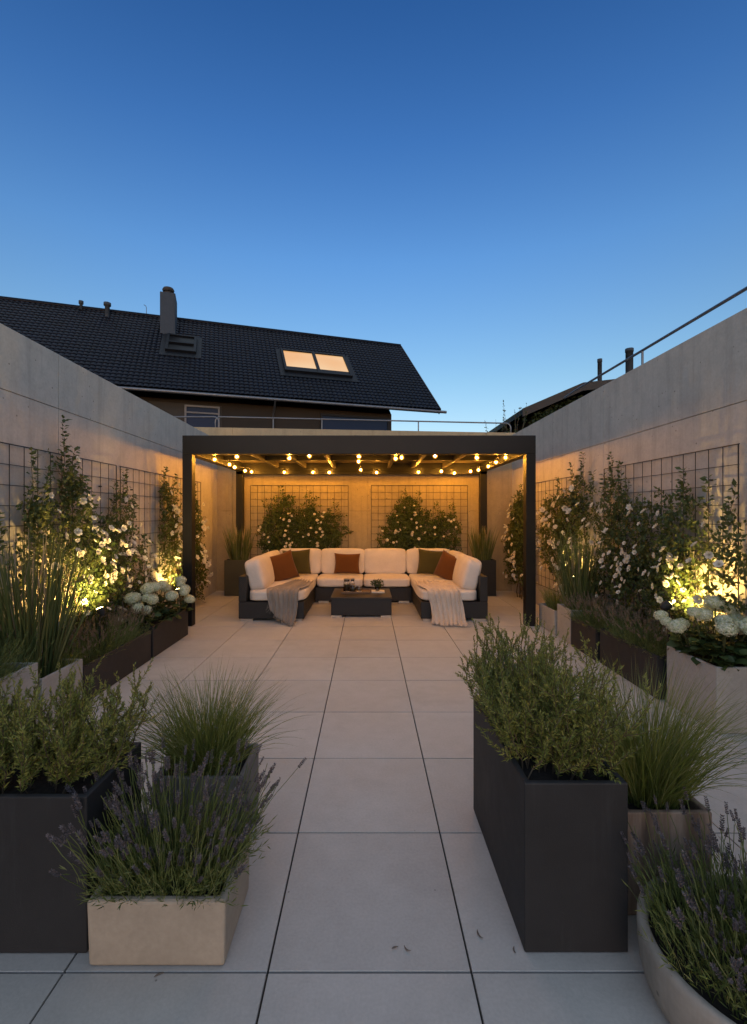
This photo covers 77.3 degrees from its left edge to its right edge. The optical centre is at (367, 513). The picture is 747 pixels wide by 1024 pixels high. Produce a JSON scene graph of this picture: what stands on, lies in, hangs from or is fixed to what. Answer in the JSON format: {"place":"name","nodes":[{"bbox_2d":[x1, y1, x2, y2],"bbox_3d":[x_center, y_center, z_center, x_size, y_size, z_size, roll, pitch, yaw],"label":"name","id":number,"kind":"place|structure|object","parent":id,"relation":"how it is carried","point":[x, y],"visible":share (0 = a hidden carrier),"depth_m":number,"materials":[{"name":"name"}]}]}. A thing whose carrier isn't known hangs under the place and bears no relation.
{"place":"outdoors","nodes":[
{"label":"outdoors","id":0,"kind":"place"},
{"bbox_2d":[50,643,88,670],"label":"ornamental grass","id":1,"kind":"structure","parent":0,"point":[65,663],"depth_m":3.51,"materials":[{"name":"green plant"}]},
{"bbox_2d":[0,591,746,1023],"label":"paving","id":2,"kind":"structure","parent":0,"point":[368,883],"depth_m":2.00,"materials":[{"name":"grey tile"}]},
{"bbox_2d":[0,662,37,739],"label":"planter box","id":3,"kind":"object","parent":2,"relation":"on","point":[27,680],"visible":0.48,"depth_m":3.00,"materials":[{"name":"concrete"}]},
{"bbox_2d":[0,628,54,682],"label":"bushy herb","id":4,"kind":"object","parent":3,"relation":"in","point":[5,669],"visible":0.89,"depth_m":2.98,"materials":[{"name":"green plant"}]},
{"bbox_2d":[38,659,82,732],"bbox_3d":[-2.400,1.310,3.385,0.400,0.376,0.450,0,0,0],"label":"planter box","id":5,"kind":"object","parent":2,"relation":"on","point":[49,680],"visible":0.27,"depth_m":3.30,"materials":[{"name":"concrete"}]},
{"bbox_2d":[0,519,120,677],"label":"reed clump","id":6,"kind":"object","parent":5,"relation":"in","point":[47,620],"visible":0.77,"depth_m":3.32,"materials":[{"name":"green plant"}]},
{"bbox_2d":[0,742,140,952],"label":"planter box","id":7,"kind":"object","parent":2,"relation":"on","point":[41,911],"visible":0.56,"depth_m":1.59,"materials":[{"name":"metal"}]},
{"bbox_2d":[0,656,161,793],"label":"rosemary bush","id":8,"kind":"object","parent":7,"relation":"on","point":[72,743],"visible":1,"depth_m":1.75,"materials":[{"name":"green plant"}]},
{"bbox_2d":[0,415,159,645],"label":"climbing rose","id":9,"kind":"object","parent":2,"relation":"on","point":[38,512],"visible":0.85,"depth_m":4.34,"materials":[{"name":"green plant"}]},
{"bbox_2d":[0,323,216,658],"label":"boundary wall","id":10,"kind":"structure","parent":2,"relation":"on","point":[43,389],"depth_m":4.71,"materials":[{"name":"concrete"}]},
{"bbox_2d":[0,442,116,655],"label":"wire trellis","id":11,"kind":"object","parent":10,"relation":"attached to","point":[100,486],"visible":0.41,"depth_m":4.04,"materials":[{"name":"black metal"}]},
{"bbox_2d":[119,466,200,610],"bbox_3d":[-2.832,0.335,6.625,0.035,1.740,2.760,0,0,-2],"label":"wire trellis","id":12,"kind":"object","parent":10,"relation":"attached to","point":[158,520],"visible":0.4,"depth_m":5.86,"materials":[{"name":"black metal"}]},
{"bbox_2d":[69,630,150,698],"bbox_3d":[-2.410,1.349,4.220,0.380,0.298,1.140,0,0,0],"label":"planter box","id":13,"kind":"object","parent":2,"relation":"on","point":[137,651],"visible":0.27,"depth_m":4.20,"materials":[{"name":"metal"}]},
{"bbox_2d":[36,605,154,665],"bbox_3d":[-2.402,1.090,4.233,0.729,0.330,1.436,0,0,0],"label":"lavender plant","id":14,"kind":"object","parent":13,"relation":"in","point":[113,640],"visible":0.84,"depth_m":4.19,"materials":[{"name":"green plant"}]},
{"bbox_2d":[96,607,105,647],"bbox_3d":[-2.410,1.171,4.218,0.082,0.658,0.070,0,0,14],"label":"garden spotlight","id":15,"kind":"object","parent":13,"relation":"in","point":[100,611],"visible":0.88,"depth_m":4.21,"materials":[{"name":"black metal"}]},
{"bbox_2d":[120,608,187,657],"bbox_3d":[-2.420,1.337,5.305,0.400,0.323,0.950,0,0,0],"label":"planter box","id":16,"kind":"object","parent":2,"relation":"on","point":[165,634],"visible":0.37,"depth_m":5.21,"materials":[{"name":"metal"}]},
{"bbox_2d":[115,576,195,628],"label":"hydrangea bush","id":17,"kind":"object","parent":16,"relation":"on","point":[147,597],"visible":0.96,"depth_m":5.21,"materials":[{"name":"white plant"}]},
{"bbox_2d":[87,837,249,964],"bbox_3d":[-0.698,1.388,1.704,0.460,0.220,0.332,0,0,0],"label":"planter box","id":18,"kind":"object","parent":2,"relation":"on","point":[149,930],"visible":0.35,"depth_m":1.54,"materials":[{"name":"concrete"}]},
{"bbox_2d":[46,734,305,910],"bbox_3d":[-0.669,1.114,1.679,0.828,0.432,0.675,0,0,0],"label":"lavender plant","id":19,"kind":"object","parent":18,"relation":"on","point":[206,845],"visible":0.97,"depth_m":1.64,"materials":[{"name":"green plant"}]},
{"bbox_2d":[156,467,212,603],"bbox_3d":[-2.725,0.437,7.106,0.287,2.141,2.068,0,0,-2],"label":"climbing rose","id":20,"kind":"object","parent":2,"relation":"on","point":[173,522],"visible":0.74,"depth_m":6.52,"materials":[{"name":"green plant"}]},
{"bbox_2d":[153,743,258,831],"bbox_3d":[-0.740,1.324,2.185,0.390,0.348,0.310,0,0,0],"label":"planter box","id":21,"kind":"object","parent":2,"relation":"on","point":[250,759],"visible":0.3,"depth_m":2.04,"materials":[{"name":"concrete"}]},
{"bbox_2d":[108,660,306,776],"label":"ornamental grass","id":22,"kind":"object","parent":21,"relation":"in","point":[206,735],"depth_m":2.13,"materials":[{"name":"green plant"}]},
{"bbox_2d":[224,559,249,595],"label":"planter box","id":23,"kind":"object","parent":2,"relation":"on","point":[234,570],"visible":0.69,"depth_m":8.47,"materials":[{"name":"metal"}]},
{"bbox_2d":[222,524,255,559],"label":"reed clump","id":24,"kind":"object","parent":23,"relation":"on","point":[235,550],"visible":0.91,"depth_m":8.54,"materials":[{"name":"green plant"}]},
{"bbox_2d":[256,486,353,552],"bbox_3d":[-1.208,0.485,8.922,1.903,2.043,0.313,0,0,0],"label":"climbing rose","id":25,"kind":"object","parent":2,"relation":"on","point":[306,539],"visible":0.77,"depth_m":8.92,"materials":[{"name":"green plant"}]},
{"bbox_2d":[182,435,535,625],"bbox_3d":[-0.114,0.233,7.525,4.693,2.535,2.650,0,0,0],"label":"pergola","id":26,"kind":"object","parent":2,"relation":"on","point":[269,454],"visible":0.88,"depth_m":6.20,"materials":[{"name":"metal"}]},
{"bbox_2d":[214,455,251,471],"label":"string lights","id":27,"kind":"object","parent":26,"relation":"hanging from","point":[231,462],"visible":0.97,"depth_m":7.49,"materials":[{"name":"yellow"}]},
{"bbox_2d":[236,455,477,458],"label":"string lights","id":28,"kind":"object","parent":26,"relation":"hanging from","point":[359,455],"visible":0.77,"depth_m":6.50,"materials":[{"name":"yellow"}]},
{"bbox_2d":[278,467,454,473],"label":"string lights","id":29,"kind":"object","parent":26,"relation":"hanging from","point":[365,470],"visible":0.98,"depth_m":8.64,"materials":[{"name":"yellow"}]},
{"bbox_2d":[470,455,505,471],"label":"string lights","id":30,"kind":"object","parent":26,"relation":"hanging from","point":[487,463],"visible":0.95,"depth_m":7.54,"materials":[{"name":"yellow"}]},
{"bbox_2d":[331,588,391,616],"bbox_3d":[-0.091,1.357,7.150,0.887,0.286,0.820,0,0,0],"label":"coffee table","id":31,"kind":"object","parent":2,"relation":"on","point":[371,603],"visible":0.98,"depth_m":6.75,"materials":[{"name":"wicker"}]},
{"bbox_2d":[341,589,369,593],"bbox_3d":[-0.180,1.200,7.210,0.444,0.026,0.304,0,0,0],"label":"serving tray","id":32,"kind":"object","parent":31,"relation":"on","point":[365,591],"visible":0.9,"depth_m":7.06,"materials":[{"name":"brown wood"}]},
{"bbox_2d":[343,578,349,591],"bbox_3d":[-0.320,1.102,7.160,0.100,0.199,0.100,0,0,0],"label":"glass jar","id":33,"kind":"object","parent":32,"relation":"on","point":[346,585],"visible":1,"depth_m":7.12,"materials":[{"name":"white"}]},
{"bbox_2d":[350,584,355,591],"bbox_3d":[-0.225,1.145,7.130,0.086,0.114,0.086,0,0,0],"label":"glass jar","id":34,"kind":"object","parent":32,"relation":"on","point":[352,588],"visible":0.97,"depth_m":7.10,"materials":[{"name":"white"}]},
{"bbox_2d":[371,590,384,592],"bbox_3d":[0.160,1.202,7.190,0.200,0.022,0.160,0,0,0],"label":"book","id":35,"kind":"object","parent":31,"relation":"on","point":[379,591],"visible":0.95,"depth_m":7.12,"materials":[{"name":"paper"}]},
{"bbox_2d":[370,579,383,590],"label":"potted plant","id":36,"kind":"object","parent":35,"relation":"on","point":[377,584],"visible":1,"depth_m":7.16,"materials":[{"name":"green plant"}]},
{"bbox_2d":[239,548,487,620],"bbox_3d":[-0.062,1.064,7.598,3.476,0.872,2.183,0,0,0],"label":"sectional sofa","id":37,"kind":"object","parent":2,"relation":"on","point":[394,570],"visible":0.73,"depth_m":7.49,"materials":[{"name":"fabric"}]},
{"bbox_2d":[270,549,299,580],"bbox_3d":[-1.371,0.865,7.501,0.568,0.556,0.206,0,0,-31],"label":"throw pillow","id":38,"kind":"object","parent":37,"relation":"on","point":[283,565],"visible":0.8,"depth_m":7.45,"materials":[{"name":"orange fabric"}]},
{"bbox_2d":[265,579,312,625],"bbox_3d":[-1.128,1.260,6.779,0.506,0.469,1.222,0,0,7],"label":"throw blanket","id":39,"kind":"object","parent":37,"relation":"on","point":[282,601],"visible":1,"depth_m":6.48,"materials":[{"name":"white fabric"}]},
{"bbox_2d":[282,549,310,573],"bbox_3d":[-1.240,0.855,8.171,0.504,0.458,0.196,0,0,-9],"label":"throw pillow","id":40,"kind":"object","parent":37,"relation":"on","point":[301,560],"visible":0.59,"depth_m":8.12,"materials":[{"name":"green fabric"}]},
{"bbox_2d":[334,553,359,573],"bbox_3d":[-0.360,0.880,8.200,0.466,0.360,0.177,0,0,0],"label":"throw pillow","id":41,"kind":"object","parent":37,"relation":"on","point":[346,563],"visible":1,"depth_m":8.14,"materials":[{"name":"orange fabric"}]},
{"bbox_2d":[416,549,446,573],"bbox_3d":[1.120,0.855,8.161,0.533,0.466,0.196,0,0,6],"label":"throw pillow","id":42,"kind":"object","parent":37,"relation":"on","point":[428,561],"visible":0.7,"depth_m":8.11,"materials":[{"name":"green fabric"}]},
{"bbox_2d":[415,580,469,626],"bbox_3d":[1.023,1.266,6.707,0.529,0.464,1.263,0,0,-7],"label":"throw blanket","id":43,"kind":"object","parent":37,"relation":"on","point":[446,604],"visible":1,"depth_m":6.46,"materials":[{"name":"white fabric"}]},
{"bbox_2d":[433,549,456,579],"bbox_3d":[1.311,0.875,7.621,0.194,0.551,0.557,0,0,-42],"label":"throw pillow","id":44,"kind":"object","parent":37,"relation":"on","point":[444,569],"visible":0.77,"depth_m":7.57,"materials":[{"name":"orange fabric"}]},
{"bbox_2d":[375,488,462,551],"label":"climbing rose","id":45,"kind":"object","parent":2,"relation":"on","point":[406,537],"visible":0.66,"depth_m":8.91,"materials":[{"name":"green plant"}]},
{"bbox_2d":[479,559,495,595],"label":"planter box","id":46,"kind":"object","parent":2,"relation":"on","point":[488,569],"visible":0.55,"depth_m":8.46,"materials":[{"name":"metal"}]},
{"bbox_2d":[466,524,498,559],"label":"reed clump","id":47,"kind":"object","parent":46,"relation":"on","point":[481,552],"visible":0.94,"depth_m":8.51,"materials":[{"name":"green plant"}]},
{"bbox_2d":[501,484,522,598],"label":"climbing rose","id":48,"kind":"object","parent":2,"relation":"on","point":[514,546],"visible":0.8,"depth_m":8.23,"materials":[{"name":"green plant"}]},
{"bbox_2d":[539,603,556,634],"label":"planter box","id":49,"kind":"object","parent":2,"relation":"on","point":[548,615],"visible":0.4,"depth_m":5.94,"materials":[{"name":"concrete"}]},
{"bbox_2d":[473,695,627,951],"bbox_3d":[0.712,1.209,1.979,0.354,0.578,0.774,0,0,0],"label":"planter box","id":50,"kind":"object","parent":2,"relation":"on","point":[558,850],"visible":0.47,"depth_m":1.59,"materials":[{"name":"metal"}]},
{"bbox_2d":[455,612,661,783],"bbox_3d":[0.702,0.734,2.023,0.675,0.478,1.051,0,0,0],"label":"rosemary bush","id":51,"kind":"object","parent":50,"relation":"on","point":[514,702],"visible":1,"depth_m":1.75,"materials":[{"name":"green plant"}]},
{"bbox_2d":[536,452,599,594],"bbox_3d":[2.662,0.368,6.458,0.289,2.274,1.975,0,0,0],"label":"climbing rose","id":52,"kind":"object","parent":2,"relation":"on","point":[564,510],"visible":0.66,"depth_m":6.26,"materials":[{"name":"green plant"}]},
{"bbox_2d":[557,604,597,643],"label":"planter box","id":53,"kind":"object","parent":2,"relation":"on","point":[563,623],"visible":0.3,"depth_m":5.50,"materials":[{"name":"concrete"}]},
{"bbox_2d":[537,526,607,609],"bbox_3d":[2.509,0.645,5.530,0.672,1.014,0.757,0,0,-16],"label":"reed clump","id":54,"kind":"object","parent":53,"relation":"in","point":[580,582],"visible":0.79,"depth_m":5.45,"materials":[{"name":"green plant"}]},
{"bbox_2d":[571,616,614,659],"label":"planter box","id":55,"kind":"object","parent":2,"relation":"on","point":[589,632],"visible":0.27,"depth_m":4.95,"materials":[{"name":"metal"}]},
{"bbox_2d":[559,591,647,631],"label":"heather plant","id":56,"kind":"object","parent":55,"relation":"in","point":[589,617],"visible":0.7,"depth_m":5.03,"materials":[{"name":"green plant"}]},
{"bbox_2d":[512,308,746,645],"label":"boundary wall","id":57,"kind":"structure","parent":2,"relation":"on","point":[688,396],"depth_m":4.39,"materials":[{"name":"concrete"}]},
{"bbox_2d":[536,476,576,592],"bbox_3d":[2.783,0.325,7.200,0.035,1.660,2.009,0,0,0],"label":"wire trellis","id":58,"kind":"object","parent":57,"relation":"attached to","point":[556,530],"visible":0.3,"depth_m":7.16,"materials":[{"name":"black metal"}]},
{"bbox_2d":[564,286,746,398],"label":"handrail run","id":59,"kind":"object","parent":57,"relation":"on","point":[741,291],"visible":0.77,"depth_m":4.62,"materials":[{"name":"grey metal"}]},
{"bbox_2d":[604,443,739,645],"bbox_3d":[2.783,0.315,4.481,0.035,1.680,1.989,0,0,0],"label":"wire trellis","id":60,"kind":"object","parent":57,"relation":"attached to","point":[661,474],"visible":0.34,"depth_m":3.94,"materials":[{"name":"black metal"}]},
{"bbox_2d":[600,628,666,698],"bbox_3d":[2.515,1.324,4.223,0.370,0.348,0.933,0,0,0],"label":"planter box","id":61,"kind":"object","parent":2,"relation":"on","point":[625,653],"visible":0.35,"depth_m":4.10,"materials":[{"name":"metal"}]},
{"bbox_2d":[587,602,718,660],"bbox_3d":[2.499,1.030,4.250,0.739,0.356,1.340,0,0,0],"label":"lavender plant","id":62,"kind":"object","parent":61,"relation":"on","point":[639,632],"visible":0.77,"depth_m":4.18,"materials":[{"name":"green plant"}]},
{"bbox_2d":[660,600,671,641],"bbox_3d":[2.423,1.104,3.799,0.088,0.792,0.074,0,0,0],"label":"garden spotlight","id":63,"kind":"object","parent":61,"relation":"in","point":[666,605],"visible":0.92,"depth_m":3.78,"materials":[{"name":"black metal"}]},
{"bbox_2d":[586,452,746,642],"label":"climbing rose","id":64,"kind":"object","parent":2,"relation":"on","point":[669,554],"visible":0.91,"depth_m":4.15,"materials":[{"name":"green plant"}]},
{"bbox_2d":[628,793,711,914],"bbox_3d":[1.125,1.306,1.900,0.320,0.383,0.320,0,0,0],"label":"planter box","id":65,"kind":"object","parent":2,"relation":"on","point":[636,817],"visible":0.27,"depth_m":1.74,"materials":[{"name":"grey concrete"}]},
{"bbox_2d":[543,653,746,817],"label":"ornamental grass","id":66,"kind":"object","parent":65,"relation":"in","point":[662,771],"depth_m":1.82,"materials":[{"name":"green plant"}]},
{"bbox_2d":[636,870,746,1023],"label":"planter bowl","id":67,"kind":"object","parent":2,"relation":"on","point":[679,999],"visible":0.52,"depth_m":1.35,"materials":[{"name":"concrete"}]},
{"bbox_2d":[620,786,746,1023],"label":"lavender plant","id":68,"kind":"object","parent":67,"relation":"on","point":[737,920],"visible":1,"depth_m":1.44,"materials":[{"name":"green plant"}]},
{"bbox_2d":[667,646,746,732],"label":"planter box","id":69,"kind":"object","parent":2,"relation":"on","point":[708,670],"visible":0.56,"depth_m":3.24,"materials":[{"name":"concrete"}]},
{"bbox_2d":[653,594,746,671],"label":"hydrangea bush","id":70,"kind":"object","parent":69,"relation":"on","point":[728,626],"visible":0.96,"depth_m":3.39,"materials":[{"name":"white plant"}]},
{"bbox_2d":[0,0,746,431],"label":"sky","id":71,"kind":"structure","parent":0,"point":[516,197],"materials":[{"name":"blue"}]},
{"bbox_2d":[540,582,566,610],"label":"ornamental grass","id":72,"kind":"object","parent":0,"point":[550,602],"depth_m":6.00,"materials":[{"name":"green plant"}]},
{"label":"ground","id":73,"kind":"structure","parent":0,"visible":0},
{"bbox_2d":[0,286,446,430],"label":"house","id":74,"kind":"structure","parent":73,"relation":"on","point":[168,360],"depth_m":17.06,"materials":[{"name":"tile"}]},
{"bbox_2d":[184,404,219,426],"bbox_3d":[-5.620,-3.025,15.879,1.130,1.250,0.110,0,0,-18],"label":"window","id":75,"kind":"structure","parent":74,"relation":"in","point":[189,410],"depth_m":15.86,"materials":[{"name":"blue glass"}]},
{"bbox_2d":[320,413,389,430],"bbox_3d":[-0.456,-2.680,17.556,2.690,1.960,0.110,0,0,-18],"label":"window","id":76,"kind":"structure","parent":74,"relation":"in","point":[327,424],"depth_m":17.51,"materials":[{"name":"blue glass"}]},
{"bbox_2d":[194,427,514,590],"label":"boundary wall","id":77,"kind":"structure","parent":73,"relation":"on","point":[363,508],"depth_m":9.06,"materials":[{"name":"concrete"}]},
{"bbox_2d":[174,416,219,425],"bbox_3d":[-3.558,-1.757,9.200,1.284,0.314,0.028,0,0,0],"label":"handrail run","id":78,"kind":"object","parent":77,"relation":"on","point":[198,417],"visible":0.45,"depth_m":9.19,"materials":[{"name":"grey metal"}]},
{"bbox_2d":[250,485,347,558],"bbox_3d":[-1.320,0.330,9.043,1.900,1.750,0.034,0,0,0],"label":"wire trellis","id":79,"kind":"object","parent":77,"relation":"attached to","point":[271,492],"visible":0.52,"depth_m":9.03,"materials":[{"name":"black metal"}]},
{"bbox_2d":[215,416,510,432],"bbox_3d":[-0.090,-1.707,9.200,5.848,0.414,0.028,0,0,0],"label":"handrail run","id":80,"kind":"object","parent":77,"relation":"on","point":[321,419],"visible":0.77,"depth_m":9.19,"materials":[{"name":"grey metal"}]},
{"bbox_2d":[371,485,467,554],"bbox_3d":[1.002,0.330,9.043,1.874,1.750,0.034,0,0,0],"label":"wire trellis","id":81,"kind":"object","parent":77,"relation":"attached to","point":[412,492],"visible":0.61,"depth_m":9.03,"materials":[{"name":"black metal"}]},
{"bbox_2d":[484,400,527,432],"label":"thin shrub","id":82,"kind":"object","parent":73,"relation":"on","point":[514,419],"visible":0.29,"depth_m":9.68,"materials":[{"name":"green plant"}]},
{"bbox_2d":[489,347,633,432],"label":"neighbour house","id":83,"kind":"structure","parent":73,"relation":"on","point":[545,404],"depth_m":11.29,"materials":[{"name":"stone"}]},
{"bbox_2d":[528,394,582,423],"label":"ivy","id":84,"kind":"object","parent":83,"relation":"attached to","point":[536,417],"visible":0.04,"depth_m":11.14,"materials":[{"name":"green plant"}]}
]}

